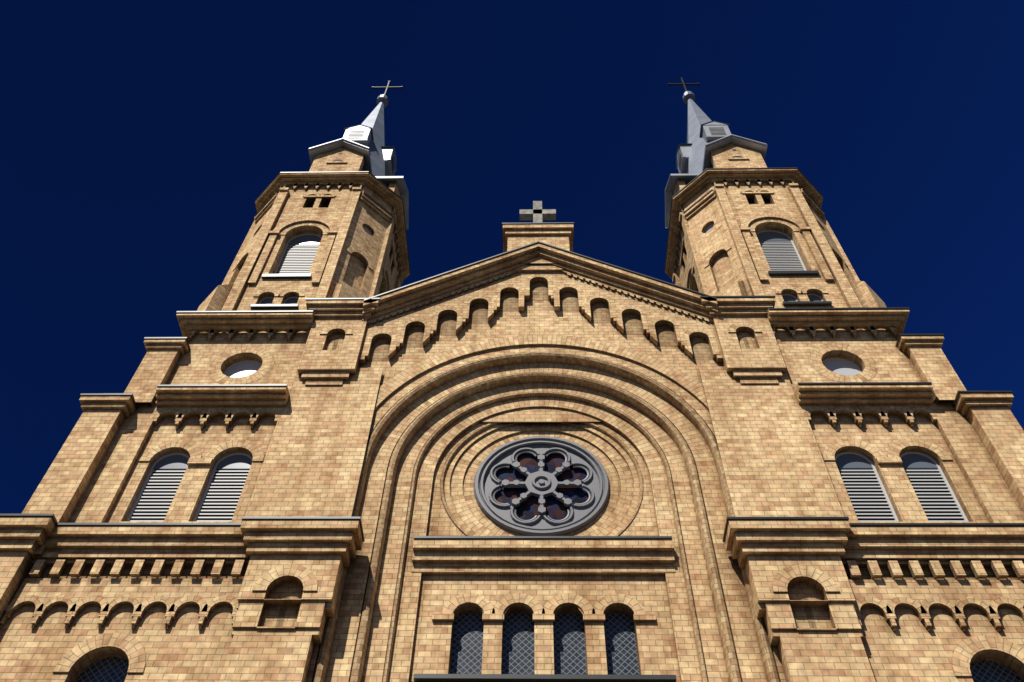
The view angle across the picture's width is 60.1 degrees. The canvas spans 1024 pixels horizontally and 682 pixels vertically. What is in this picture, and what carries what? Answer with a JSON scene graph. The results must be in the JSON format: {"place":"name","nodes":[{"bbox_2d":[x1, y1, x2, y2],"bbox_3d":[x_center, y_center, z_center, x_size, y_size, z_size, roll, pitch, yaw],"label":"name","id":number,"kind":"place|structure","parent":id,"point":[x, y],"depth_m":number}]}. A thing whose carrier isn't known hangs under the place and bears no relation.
{"place":"outdoors","nodes":[
{"label":"outdoors","id":0,"kind":"place"},
{"bbox_2d":[0,81,410,681],"bbox_3d":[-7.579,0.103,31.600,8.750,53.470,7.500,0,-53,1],"label":"church tower","id":1,"kind":"structure","parent":0,"point":[185,515],"depth_m":22.36},
{"bbox_2d":[0,0,1023,513],"label":"sky","id":2,"kind":"structure","parent":0,"point":[140,140]},
{"bbox_2d":[376,354,682,535],"bbox_3d":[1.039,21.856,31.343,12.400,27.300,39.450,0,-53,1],"label":"wall","id":3,"kind":"structure","parent":0,"point":[540,414],"depth_m":24.81},
{"bbox_2d":[306,201,785,681],"bbox_3d":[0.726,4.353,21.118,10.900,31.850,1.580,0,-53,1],"label":"central facade","id":4,"kind":"structure","parent":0,"point":[641,577],"depth_m":22.51},
{"bbox_2d":[664,78,1023,681],"bbox_3d":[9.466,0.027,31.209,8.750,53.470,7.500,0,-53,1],"label":"church tower","id":5,"kind":"structure","parent":0,"point":[872,456],"depth_m":22.63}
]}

